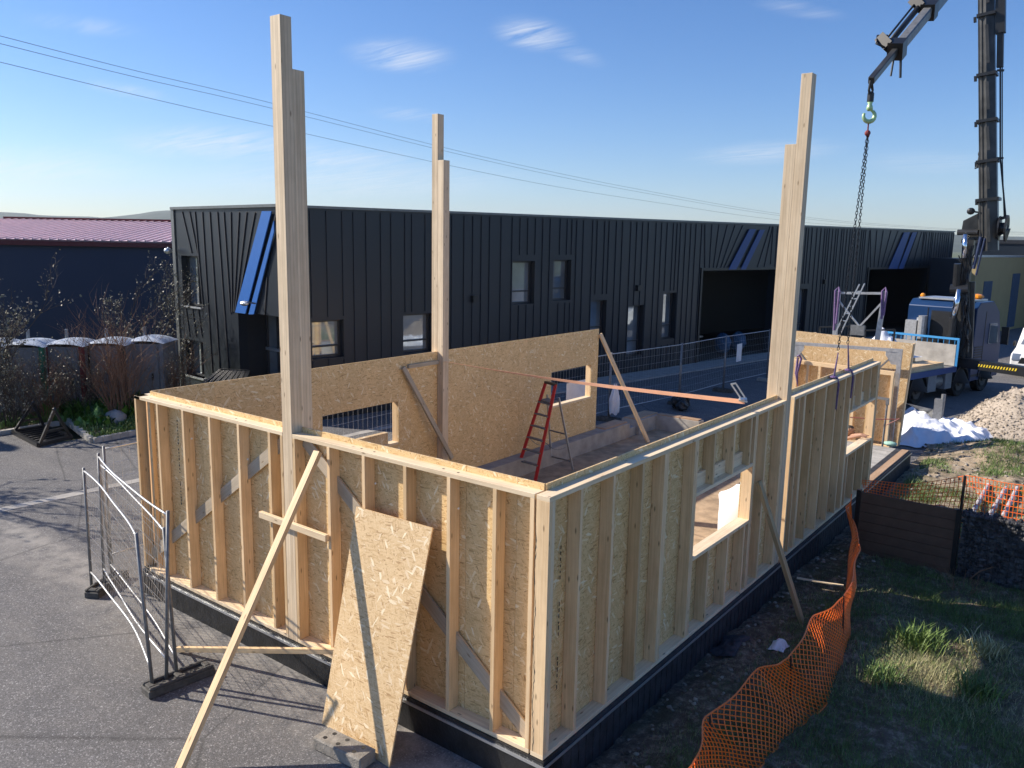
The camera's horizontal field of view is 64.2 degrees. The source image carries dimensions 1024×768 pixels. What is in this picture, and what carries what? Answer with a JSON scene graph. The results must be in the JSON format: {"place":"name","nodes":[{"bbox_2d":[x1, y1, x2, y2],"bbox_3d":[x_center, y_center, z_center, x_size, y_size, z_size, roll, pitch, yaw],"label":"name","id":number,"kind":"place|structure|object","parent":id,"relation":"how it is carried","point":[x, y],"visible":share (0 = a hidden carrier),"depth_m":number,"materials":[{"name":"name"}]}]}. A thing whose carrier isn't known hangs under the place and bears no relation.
{"place":"outdoors","nodes":[
{"label":"outdoors","id":0,"kind":"place"},
{"bbox_2d":[0,433,43,452],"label":"asphalt","id":1,"kind":"structure","parent":0,"point":[10,442],"depth_m":20.01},
{"bbox_2d":[11,401,72,446],"bbox_3d":[-11.889,0.926,20.562,1.958,0.915,1.025,9,12,37],"label":"steel stand","id":2,"kind":"object","parent":1,"relation":"on","point":[47,430],"visible":0.98,"depth_m":20.56,"materials":[{"name":"black paint"}]},
{"bbox_2d":[0,410,61,429],"bbox_3d":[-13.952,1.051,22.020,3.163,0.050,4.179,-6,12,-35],"label":"verge","id":3,"kind":"structure","parent":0,"point":[23,425],"depth_m":21.80,"materials":[{"name":"green plant"}]},
{"bbox_2d":[0,335,62,426],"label":"brush","id":4,"kind":"object","parent":3,"relation":"on","point":[15,411],"visible":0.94,"depth_m":21.40,"materials":[{"name":"brown plant"}]},
{"bbox_2d":[8,329,55,411],"bbox_3d":[-13.380,-0.292,22.942,1.144,2.400,1.144,1,10,0],"label":"toilet cabin","id":5,"kind":"object","parent":3,"relation":"on","point":[27,353],"visible":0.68,"depth_m":22.39,"materials":[{"name":"grey plastic"}]},
{"bbox_2d":[10,350,41,411],"bbox_3d":[-13.384,-0.062,22.439,0.780,1.720,0.070,1,10,0],"label":"door","id":6,"kind":"structure","parent":5,"relation":"in","point":[26,354],"depth_m":22.38,"materials":[{"name":"grey plastic"}]},
{"bbox_2d":[0,332,77,418],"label":"brush","id":7,"kind":"object","parent":3,"relation":"on","point":[58,401],"visible":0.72,"depth_m":21.99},
{"bbox_2d":[0,249,81,417],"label":"budding tree","id":8,"kind":"object","parent":3,"relation":"on","point":[8,339],"visible":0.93,"depth_m":21.36,"materials":[{"name":"brown plant"}]},
{"bbox_2d":[0,518,481,767],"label":"asphalt","id":9,"kind":"structure","parent":0,"point":[74,671],"depth_m":9.22,"materials":[{"name":"asphalt"}]},
{"bbox_2d":[84,569,128,598],"bbox_3d":[-5.933,2.922,11.957,0.220,0.130,0.780,2,10,5],"label":"ballast block","id":10,"kind":"object","parent":9,"relation":"on","point":[95,590],"depth_m":11.73,"materials":[{"name":"concrete"}]},
{"bbox_2d":[82,467,153,683],"bbox_3d":[-5.050,2.319,10.392,0.142,1.906,3.389,-6,12,-36],"label":"wire fence","id":11,"kind":"object","parent":9,"relation":"on","point":[143,603],"visible":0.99,"depth_m":10.13,"materials":[{"name":"metal"}]},
{"bbox_2d":[97,453,169,679],"bbox_3d":[-4.931,2.218,10.482,0.168,2.101,3.309,-7,13,-38],"label":"wire fence","id":12,"kind":"object","parent":9,"relation":"on","point":[166,585],"visible":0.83,"depth_m":9.91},
{"bbox_2d":[100,464,177,671],"bbox_3d":[-4.924,2.288,10.658,0.118,1.885,3.462,-7,12,-37],"label":"wire fence","id":13,"kind":"object","parent":9,"relation":"on","point":[172,635],"visible":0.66,"depth_m":10.14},
{"bbox_2d":[141,659,214,699],"bbox_3d":[-3.851,3.403,9.431,0.220,0.130,0.780,10,13,42],"label":"ballast block","id":14,"kind":"object","parent":9,"relation":"on","point":[190,673],"depth_m":9.37,"materials":[{"name":"concrete"}]},
{"bbox_2d":[175,450,321,767],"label":"long prop","id":15,"kind":"object","parent":9,"relation":"on","point":[226,661],"visible":1,"depth_m":8.33,"materials":[{"name":"brown wood"}]},
{"bbox_2d":[176,646,333,653],"bbox_3d":[-3.058,3.150,9.659,2.374,0.548,0.050,5,11,22],"label":"ground batten","id":16,"kind":"object","parent":9,"relation":"on","point":[269,650],"visible":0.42,"depth_m":9.58,"materials":[{"name":"brown wood"}]},
{"bbox_2d":[313,727,375,767],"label":"concrete block","id":17,"kind":"object","parent":9,"relation":"on","point":[342,748],"depth_m":8.10,"materials":[{"name":"grey concrete"}]},
{"bbox_2d":[322,507,432,766],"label":"osb board","id":18,"kind":"object","parent":9,"relation":"on","point":[383,584],"visible":0.93,"depth_m":8.32,"materials":[{"name":"wood"}]},
{"bbox_2d":[0,410,621,589],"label":"asphalt","id":19,"kind":"structure","parent":0,"point":[38,473],"depth_m":16.71,"materials":[{"name":"asphalt"}]},
{"bbox_2d":[62,415,135,442],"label":"bed kerb","id":20,"kind":"structure","parent":19,"relation":"on","point":[82,433],"depth_m":20.71,"materials":[{"name":"concrete"}]},
{"bbox_2d":[102,442,142,564],"bbox_3d":[-5.188,1.696,13.551,0.042,2.016,3.232,7,12,32],"label":"site fence","id":21,"kind":"object","parent":19,"relation":"on","point":[104,460],"visible":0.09,"depth_m":12.24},
{"bbox_2d":[0,425,391,511],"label":"road marking","id":22,"kind":"object","parent":19,"relation":"on","point":[35,502],"visible":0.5,"depth_m":16.18,"materials":[{"name":"paint"}]},
{"bbox_2d":[202,368,250,383],"bbox_3d":[-8.224,0.235,23.837,1.336,1.246,0.899,3,10,9],"label":"slatted rack","id":23,"kind":"object","parent":19,"relation":"on","point":[222,374],"visible":0.52,"depth_m":23.81,"materials":[{"name":"black paint"}]},
{"bbox_2d":[551,355,610,416],"bbox_3d":[1.369,0.356,21.931,0.042,2.016,4.479,9,13,40],"label":"site fence","id":24,"kind":"object","parent":19,"relation":"on","point":[599,380],"visible":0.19,"depth_m":23.45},
{"bbox_2d":[566,379,584,399],"bbox_3d":[1.841,0.145,22.417,0.010,0.480,1.240,9,12,37],"label":"white banner","id":25,"kind":"object","parent":24,"relation":"attached to","point":[573,390],"visible":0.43,"depth_m":22.24,"materials":[{"name":"fabric"}]},
{"bbox_2d":[1,36,951,228],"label":"power line","id":26,"kind":"object","parent":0,"point":[362,126],"visible":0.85,"depth_m":73.82,"materials":[{"name":"metal"}]},
{"bbox_2d":[39,252,961,442],"bbox_3d":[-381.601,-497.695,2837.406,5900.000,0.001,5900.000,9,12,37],"label":"ground","id":27,"kind":"structure","parent":0,"point":[77,436],"depth_m":22.60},
{"bbox_2d":[0,216,176,339],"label":"red roofed hall","id":28,"kind":"structure","parent":27,"relation":"on","point":[113,254],"depth_m":31.32,"materials":[{"name":"metal"}]},
{"bbox_2d":[94,250,198,338],"bbox_3d":[-11.206,-1.909,25.607,3.305,4.764,4.270,-4,11,-28],"label":"slim tree","id":29,"kind":"object","parent":27,"relation":"on","point":[162,309],"visible":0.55,"depth_m":25.36,"materials":[{"name":"brown plant"}]},
{"bbox_2d":[141,254,209,385],"bbox_3d":[-10.321,-1.706,25.044,3.012,4.587,1.618,9,12,37],"label":"corner tree","id":30,"kind":"object","parent":27,"relation":"on","point":[174,310],"visible":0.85,"depth_m":24.81,"materials":[{"name":"brown plant"}]},
{"bbox_2d":[143,410,911,767],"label":"building foundation","id":31,"kind":"object","parent":27,"relation":"on","point":[595,736],"visible":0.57,"depth_m":10.79,"materials":[{"name":"concrete"}]},
{"bbox_2d":[134,391,288,637],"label":"timber wall","id":32,"kind":"structure","parent":31,"relation":"on","point":[218,478],"depth_m":10.60,"materials":[{"name":"brown wood"}]},
{"bbox_2d":[134,351,438,569],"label":"timber wall","id":33,"kind":"structure","parent":31,"relation":"on","point":[348,387],"depth_m":14.41,"materials":[{"name":"brown wood"}]},
{"bbox_2d":[401,366,453,459],"bbox_3d":[-1.613,0.585,15.725,1.225,1.980,0.069,-7,13,-40],"label":"prop","id":34,"kind":"object","parent":33,"relation":"attached to","point":[426,411],"visible":1,"depth_m":15.67,"materials":[{"name":"grey wood"}]},
{"bbox_2d":[270,14,312,641],"bbox_3d":[-2.459,-0.419,9.261,0.170,7.030,0.300,9,12,37],"label":"timber post","id":35,"kind":"object","parent":31,"relation":"on","point":[288,103],"visible":0.77,"depth_m":9.01,"materials":[{"name":"wood"}]},
{"bbox_2d":[259,511,328,541],"bbox_3d":[-2.532,1.634,9.410,1.211,0.085,0.050,9,12,37],"label":"cross batten","id":36,"kind":"object","parent":35,"relation":"attached to","point":[303,529],"visible":0.96,"depth_m":9.31,"materials":[{"name":"brown wood"}]},
{"bbox_2d":[292,427,544,753],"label":"timber wall","id":37,"kind":"structure","parent":31,"relation":"on","point":[471,660],"depth_m":8.20,"materials":[{"name":"brown wood"}]},
{"bbox_2d":[432,114,449,460],"bbox_3d":[-1.394,-1.568,15.862,0.300,7.060,0.169,9,12,37],"label":"timber post","id":38,"kind":"object","parent":31,"relation":"on","point":[440,246],"visible":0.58,"depth_m":15.68,"materials":[{"name":"wood"}]},
{"bbox_2d":[449,362,747,403],"bbox_3d":[0.906,-0.212,13.412,0.152,0.532,6.734,-8,13,-41],"label":"tie strap","id":39,"kind":"object","parent":38,"relation":"attached to","point":[742,400],"visible":1,"depth_m":12.11,"materials":[{"name":"fabric"}]},
{"bbox_2d":[448,329,598,466],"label":"timber wall","id":40,"kind":"structure","parent":31,"relation":"on","point":[490,414],"depth_m":18.06,"materials":[{"name":"brown wood"}]},
{"bbox_2d":[520,381,573,480],"bbox_3d":[0.739,0.996,18.261,0.668,2.078,1.387,10,13,40],"label":"step ladder","id":41,"kind":"object","parent":31,"relation":"on","point":[548,402],"visible":0.98,"depth_m":18.20,"materials":[{"name":"metal"}]},
{"bbox_2d":[599,333,649,441],"bbox_3d":[2.919,0.141,21.110,1.558,2.942,0.110,-1,10,-13],"label":"end prop","id":42,"kind":"object","parent":31,"relation":"on","point":[622,384],"visible":0.9,"depth_m":21.07,"materials":[{"name":"brown wood"}]},
{"bbox_2d":[530,395,786,760],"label":"timber wall","id":43,"kind":"structure","parent":31,"relation":"on","point":[633,584],"depth_m":8.84,"materials":[{"name":"brown wood"}]},
{"bbox_2d":[766,73,816,564],"bbox_3d":[3.950,-0.776,11.853,0.305,7.080,0.175,9,12,37],"label":"timber post","id":44,"kind":"object","parent":31,"relation":"on","point":[789,251],"visible":0.72,"depth_m":11.61,"materials":[{"name":"wood"}]},
{"bbox_2d":[0,43,1010,232],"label":"power line","id":45,"kind":"object","parent":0,"point":[365,131],"visible":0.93,"depth_m":74.43,"materials":[{"name":"metal"}]},
{"bbox_2d":[0,210,1023,251],"bbox_3d":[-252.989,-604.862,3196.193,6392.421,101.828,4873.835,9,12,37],"label":"hills","id":46,"kind":"structure","parent":0,"point":[166,215],"depth_m":2584.14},
{"bbox_2d":[0,0,1023,236],"label":"sky","id":47,"kind":"structure","parent":0,"point":[697,100],"materials":[{"name":"blue"}]},
{"bbox_2d":[1,62,1023,234],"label":"power line","id":48,"kind":"object","parent":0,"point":[358,145],"visible":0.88,"depth_m":74.54,"materials":[{"name":"metal"}]},
{"bbox_2d":[553,327,1023,464],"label":"asphalt","id":49,"kind":"structure","parent":0,"point":[753,390],"depth_m":28.75,"materials":[{"name":"asphalt"}]},
{"bbox_2d":[164,204,955,419],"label":"industrial hall","id":50,"kind":"structure","parent":49,"relation":"on","point":[626,284],"depth_m":27.93,"materials":[{"name":"black metal"}]},
{"bbox_2d":[183,256,201,308],"bbox_3d":[-10.062,-3.238,25.872,1.272,1.633,0.330,10,13,42],"label":"window","id":51,"kind":"structure","parent":50,"relation":"in","point":[192,261],"depth_m":26.13,"materials":[{"name":"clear glass"}]},
{"bbox_2d":[185,340,204,380],"bbox_3d":[-10.134,-0.808,26.320,1.253,1.226,0.330,10,13,42],"label":"window","id":52,"kind":"structure","parent":50,"relation":"in","point":[200,370],"depth_m":26.57,"materials":[{"name":"clear glass"}]},
{"bbox_2d":[312,320,340,357],"bbox_3d":[-5.350,-1.295,23.191,1.016,1.071,0.090,-8,13,-42],"label":"window","id":53,"kind":"structure","parent":50,"relation":"in","point":[325,334],"depth_m":23.25,"materials":[{"name":"clear glass"}]},
{"bbox_2d":[403,313,428,352],"bbox_3d":[-3.057,-1.599,25.303,1.115,1.199,0.090,-8,13,-42],"label":"window","id":54,"kind":"structure","parent":50,"relation":"in","point":[415,326],"depth_m":25.38,"materials":[{"name":"clear glass"}]},
{"bbox_2d":[512,261,530,303],"bbox_3d":[0.228,-3.495,28.047,1.055,1.460,0.090,-8,13,-42],"label":"window","id":55,"kind":"structure","parent":50,"relation":"in","point":[521,271],"depth_m":28.14,"materials":[{"name":"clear glass"}]},
{"bbox_2d":[553,260,566,299],"bbox_3d":[1.622,-3.742,29.320,0.923,1.440,0.090,-8,13,-42],"label":"window","id":56,"kind":"structure","parent":50,"relation":"in","point":[559,266],"depth_m":29.43,"materials":[{"name":"clear glass"}]},
{"bbox_2d":[590,300,602,333],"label":"window","id":57,"kind":"structure","parent":50,"relation":"in","point":[596,306],"depth_m":31.06,"materials":[{"name":"clear glass"}]},
{"bbox_2d":[626,305,639,355],"bbox_3d":[4.722,-2.148,32.562,0.966,2.006,0.090,-8,13,-42],"label":"window","id":58,"kind":"structure","parent":50,"relation":"in","point":[633,311],"depth_m":32.69,"materials":[{"name":"clear glass"}]},
{"bbox_2d":[661,293,672,338],"bbox_3d":[6.332,-2.854,33.950,0.879,1.903,0.090,-8,13,-42],"label":"window","id":59,"kind":"structure","parent":50,"relation":"in","point":[667,299],"depth_m":34.09,"materials":[{"name":"clear glass"}]},
{"bbox_2d":[609,343,681,416],"bbox_3d":[4.123,-0.114,24.918,0.042,2.016,3.650,11,14,44],"label":"site fence","id":60,"kind":"object","parent":49,"relation":"on","point":[612,353],"visible":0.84,"depth_m":25.01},
{"bbox_2d":[679,335,726,397],"bbox_3d":[6.453,-0.517,27.480,0.042,2.016,3.274,9,13,38],"label":"site fence","id":61,"kind":"object","parent":49,"relation":"on","point":[705,365],"visible":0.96,"depth_m":27.56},
{"bbox_2d":[551,332,903,394],"bbox_3d":[13.800,-1.573,40.051,43.002,0.050,1.240,-8,13,-42],"label":"concrete apron","id":62,"kind":"object","parent":49,"relation":"on","point":[686,368],"depth_m":33.44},
{"bbox_2d":[723,329,769,387],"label":"site fence","id":63,"kind":"object","parent":49,"relation":"on","point":[747,357],"visible":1,"depth_m":29.98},
{"bbox_2d":[793,359,894,447],"bbox_3d":[8.529,0.484,21.189,2.572,2.025,0.155,9,12,37],"label":"stored frame","id":64,"kind":"object","parent":49,"relation":"on","point":[809,371],"visible":0.3,"depth_m":20.89,"materials":[{"name":"brown wood"}]},
{"bbox_2d":[794,342,902,447],"bbox_3d":[8.643,0.261,21.489,2.812,2.635,0.090,9,12,37],"label":"steel rack","id":65,"kind":"object","parent":49,"relation":"on","point":[894,356],"visible":0.53,"depth_m":20.71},
{"bbox_2d":[792,331,915,445],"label":"stored wall panel","id":66,"kind":"structure","parent":49,"relation":"on","point":[823,354],"depth_m":21.36,"materials":[{"name":"brown wood"}]},
{"bbox_2d":[832,291,887,339],"bbox_3d":[10.552,-0.936,25.047,1.474,3.848,0.120,9,12,37],"label":"steel trestle","id":67,"kind":"object","parent":49,"relation":"on","point":[857,329],"visible":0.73,"depth_m":24.80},
{"bbox_2d":[906,394,945,419],"bbox_3d":[12.304,0.746,24.218,0.399,1.125,1.326,-2,10,-15],"label":"outrigger foot","id":68,"kind":"object","parent":49,"relation":"on","point":[937,412],"visible":0.57,"depth_m":23.64},
{"bbox_2d":[868,0,1023,404],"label":"crane truck","id":69,"kind":"object","parent":49,"relation":"on","point":[958,334],"visible":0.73,"depth_m":27.97,"materials":[{"name":"black paint"}]},
{"bbox_2d":[862,80,876,123],"bbox_3d":[6.017,-4.726,13.687,0.236,0.697,0.130,-3,11,-22],"label":"crane hook","id":70,"kind":"object","parent":69,"relation":"hanging from","point":[870,99],"visible":1,"depth_m":13.66,"materials":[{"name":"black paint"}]},
{"bbox_2d":[865,124,870,137],"bbox_3d":[6.008,-4.306,13.766,0.097,0.300,0.104,9,12,37],"label":"master link","id":71,"kind":"object","parent":70,"relation":"hanging from","point":[867,132],"visible":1,"depth_m":13.74,"materials":[{"name":"red metal"}]},
{"bbox_2d":[837,136,867,350],"bbox_3d":[5.784,-2.408,13.848,0.050,3.664,0.631,9,12,37],"label":"lifting chain","id":72,"kind":"object","parent":71,"relation":"hanging from","point":[852,241],"visible":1,"depth_m":13.84,"materials":[{"name":"black paint"}]},
{"bbox_2d":[846,138,868,343],"bbox_3d":[5.970,-2.476,14.081,0.050,3.603,0.146,9,12,37],"label":"lifting chain","id":73,"kind":"object","parent":71,"relation":"hanging from","point":[857,242],"visible":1,"depth_m":14.08,"materials":[{"name":"black paint"}]},
{"bbox_2d":[911,360,943,372],"bbox_3d":[12.900,-0.493,26.954,4.500,0.194,0.642,-7,13,-38],"label":"board stack","id":74,"kind":"object","parent":69,"relation":"on","point":[922,365],"visible":0.38,"depth_m":27.52,"materials":[{"name":"brown wood"}]},
{"bbox_2d":[900,407,993,447],"bbox_3d":[12.371,1.157,23.166,2.749,0.372,5.306,6,11,26],"label":"white tarpaulin","id":75,"kind":"object","parent":49,"relation":"on","point":[920,429],"visible":0.84,"depth_m":22.11,"materials":[{"name":"plastic"}]},
{"bbox_2d":[928,255,1023,330],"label":"beige building","id":76,"kind":"structure","parent":49,"relation":"on","point":[999,279],"depth_m":50.85,"materials":[{"name":"metal"}]},
{"bbox_2d":[1006,273,1020,326],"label":"window","id":77,"kind":"structure","parent":76,"relation":"in","point":[1016,277],"depth_m":53.44,"materials":[{"name":"glass"}]},
{"bbox_2d":[961,239,1023,254],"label":"dark upper building","id":78,"kind":"structure","parent":49,"relation":"on","point":[1011,247],"depth_m":55.88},
{"bbox_2d":[586,441,1023,767],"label":"soil ground","id":79,"kind":"structure","parent":0,"point":[636,732],"depth_m":9.67,"materials":[{"name":"soil"}]},
{"bbox_2d":[709,635,750,656],"bbox_3d":[2.835,3.381,10.628,0.360,0.167,0.641,9,12,37],"label":"grey rag","id":80,"kind":"object","parent":79,"relation":"on","point":[729,645],"visible":1,"depth_m":10.54,"materials":[{"name":"fabric"}]},
{"bbox_2d":[688,494,860,767],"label":"orange barrier net","id":81,"kind":"object","parent":79,"relation":"on","point":[851,578],"visible":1,"depth_m":8.89,"materials":[{"name":"plastic"}]},
{"bbox_2d":[756,480,803,622],"bbox_3d":[3.752,2.457,11.284,0.880,2.226,0.110,5,11,20],"label":"leaning prop","id":82,"kind":"object","parent":79,"relation":"on","point":[779,548],"visible":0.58,"depth_m":11.25,"materials":[{"name":"brown wood"}]},
{"bbox_2d":[595,439,1023,767],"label":"rubble","id":83,"kind":"object","parent":79,"relation":"on","point":[816,558],"visible":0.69,"depth_m":12.83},
{"bbox_2d":[610,551,1023,767],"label":"grass","id":84,"kind":"structure","parent":79,"relation":"on","point":[1000,607],"depth_m":9.75,"materials":[{"name":"plant"}]},
{"bbox_2d":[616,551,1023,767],"bbox_3d":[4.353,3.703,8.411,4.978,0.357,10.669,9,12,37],"label":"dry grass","id":85,"kind":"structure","parent":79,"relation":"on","point":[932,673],"depth_m":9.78,"materials":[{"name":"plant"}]},
{"bbox_2d":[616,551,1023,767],"bbox_3d":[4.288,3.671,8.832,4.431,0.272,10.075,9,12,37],"label":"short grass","id":86,"kind":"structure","parent":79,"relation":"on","point":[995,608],"depth_m":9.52,"materials":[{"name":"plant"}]},
{"bbox_2d":[851,650,922,696],"bbox_3d":[4.391,3.395,9.567,0.747,0.240,0.773,5,11,22],"label":"grass tuft","id":87,"kind":"object","parent":79,"relation":"on","point":[875,673],"visible":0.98,"depth_m":9.60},
{"bbox_2d":[853,475,966,575],"bbox_3d":[6.487,2.201,13.423,1.582,1.710,0.122,9,12,37],"label":"brown fence","id":88,"kind":"object","parent":79,"relation":"on","point":[911,532],"visible":0.83,"depth_m":13.39,"materials":[{"name":"wood"}]},
{"bbox_2d":[869,613,966,658],"bbox_3d":[5.313,3.271,10.662,1.056,0.340,0.913,0,10,-7],"label":"grass tuft","id":89,"kind":"object","parent":79,"relation":"on","point":[925,637],"visible":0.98,"depth_m":10.60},
{"bbox_2d":[935,662,1022,709],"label":"grass tuft","id":90,"kind":"object","parent":79,"relation":"on","point":[986,691],"visible":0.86,"depth_m":9.40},
{"bbox_2d":[956,623,1018,665],"bbox_3d":[6.107,3.379,10.507,0.774,0.260,0.841,-2,10,-18],"label":"grass tuft","id":91,"kind":"object","parent":79,"relation":"on","point":[985,645],"visible":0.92,"depth_m":10.48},
{"bbox_2d":[955,508,1023,590],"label":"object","id":92,"kind":"object","parent":79,"relation":"on","point":[995,540],"visible":1,"depth_m":12.66,"materials":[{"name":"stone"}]},
{"bbox_2d":[862,475,1023,535],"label":"orange fence net","id":93,"kind":"object","parent":92,"relation":"attached to","point":[956,496],"visible":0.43,"depth_m":13.12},
{"bbox_2d":[780,358,880,555],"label":"timber wall","id":94,"kind":"structure","parent":0,"point":[827,470],"depth_m":13.98,"materials":[{"name":"brown wood"}]},
{"bbox_2d":[888,436,1023,567],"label":"grass","id":95,"kind":"structure","parent":0,"point":[995,471],"depth_m":18.69,"materials":[{"name":"plant"}]},
{"bbox_2d":[982,375,1023,439],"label":"asphalt","id":96,"kind":"structure","parent":0,"point":[1008,383],"depth_m":31.48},
{"bbox_2d":[958,388,1023,442],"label":"gravel pile","id":97,"kind":"object","parent":96,"relation":"on","point":[1015,416],"visible":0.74,"depth_m":22.93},
{"bbox_2d":[956,386,1023,441],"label":"gravel stones","id":98,"kind":"object","parent":97,"relation":"on","point":[1021,396],"visible":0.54,"depth_m":23.06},
{"bbox_2d":[1010,328,1023,365],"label":"white van","id":99,"kind":"object","parent":96,"relation":"on","point":[1017,356],"visible":0.65,"depth_m":33.48,"materials":[{"name":"paint"}]},
{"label":"planting bed","id":100,"kind":"structure","parent":0,"visible":0},
{"bbox_2d":[46,329,94,403],"bbox_3d":[-12.427,-0.319,23.199,1.144,2.400,1.144,1,10,0],"label":"toilet cabin","id":101,"kind":"object","parent":100,"relation":"on","point":[61,346],"visible":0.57,"depth_m":22.65,"materials":[{"name":"grey plastic"}]},
{"bbox_2d":[49,350,80,401],"bbox_3d":[-12.431,-0.089,22.696,0.780,1.720,0.070,1,10,0],"label":"door","id":102,"kind":"structure","parent":101,"relation":"in","point":[53,358],"depth_m":22.63,"materials":[{"name":"grey plastic"}]},
{"bbox_2d":[42,395,120,421],"bbox_3d":[-11.665,0.586,23.013,2.351,0.550,2.820,5,11,21],"label":"leafy plant","id":103,"kind":"object","parent":100,"relation":"on","point":[78,410],"visible":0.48,"depth_m":22.29,"materials":[{"name":"green plant"}]},
{"bbox_2d":[38,323,149,409],"bbox_3d":[-11.874,-0.443,22.805,2.648,2.817,2.519,9,12,37],"label":"brush","id":104,"kind":"object","parent":100,"relation":"on","point":[88,395],"visible":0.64,"depth_m":22.33,"materials":[{"name":"brown plant"}]},
{"bbox_2d":[73,412,115,428],"bbox_3d":[-11.097,0.932,21.820,1.048,0.300,1.124,0,10,-5],"label":"leafy plant","id":105,"kind":"object","parent":100,"relation":"on","point":[93,419],"visible":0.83,"depth_m":21.55,"materials":[{"name":"green plant"}]},
{"bbox_2d":[67,416,135,436],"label":"grass","id":106,"kind":"structure","parent":100,"relation":"on","point":[129,424],"depth_m":21.17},
{"bbox_2d":[44,277,172,417],"bbox_3d":[-10.840,-0.904,22.109,3.300,4.001,2.752,-4,11,-25],"label":"reddish shrub","id":107,"kind":"object","parent":100,"relation":"on","point":[116,369],"visible":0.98,"depth_m":22.16,"materials":[{"name":"plant"}]},
{"bbox_2d":[87,328,140,399],"bbox_3d":[-11.459,-0.362,23.550,1.144,2.400,1.144,1,10,0],"label":"toilet cabin","id":108,"kind":"object","parent":100,"relation":"on","point":[128,341],"visible":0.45,"depth_m":23.05,"materials":[{"name":"grey plastic"}]},
{"bbox_2d":[90,349,120,399],"bbox_3d":[-11.462,-0.132,23.047,0.780,1.720,0.070,1,10,0],"label":"door","id":109,"kind":"structure","parent":108,"relation":"in","point":[97,351],"depth_m":22.99,"materials":[{"name":"grey plastic"}]},
{"bbox_2d":[131,327,179,394],"bbox_3d":[-10.631,-0.455,24.174,1.144,2.400,1.144,1,10,0],"label":"toilet cabin","id":110,"kind":"object","parent":100,"relation":"on","point":[156,378],"visible":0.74,"depth_m":23.68,"materials":[{"name":"grey plastic"}]},
{"bbox_2d":[133,346,159,394],"bbox_3d":[-10.635,-0.225,23.671,0.780,1.720,0.070,1,10,0],"label":"door","id":111,"kind":"structure","parent":110,"relation":"in","point":[155,374],"depth_m":23.65,"materials":[{"name":"grey plastic"}]},
{"bbox_2d":[128,322,213,393],"bbox_3d":[-9.902,-0.564,24.252,2.923,2.629,2.922,7,11,29],"label":"brush","id":112,"kind":"object","parent":100,"relation":"on","point":[174,379],"visible":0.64,"depth_m":23.90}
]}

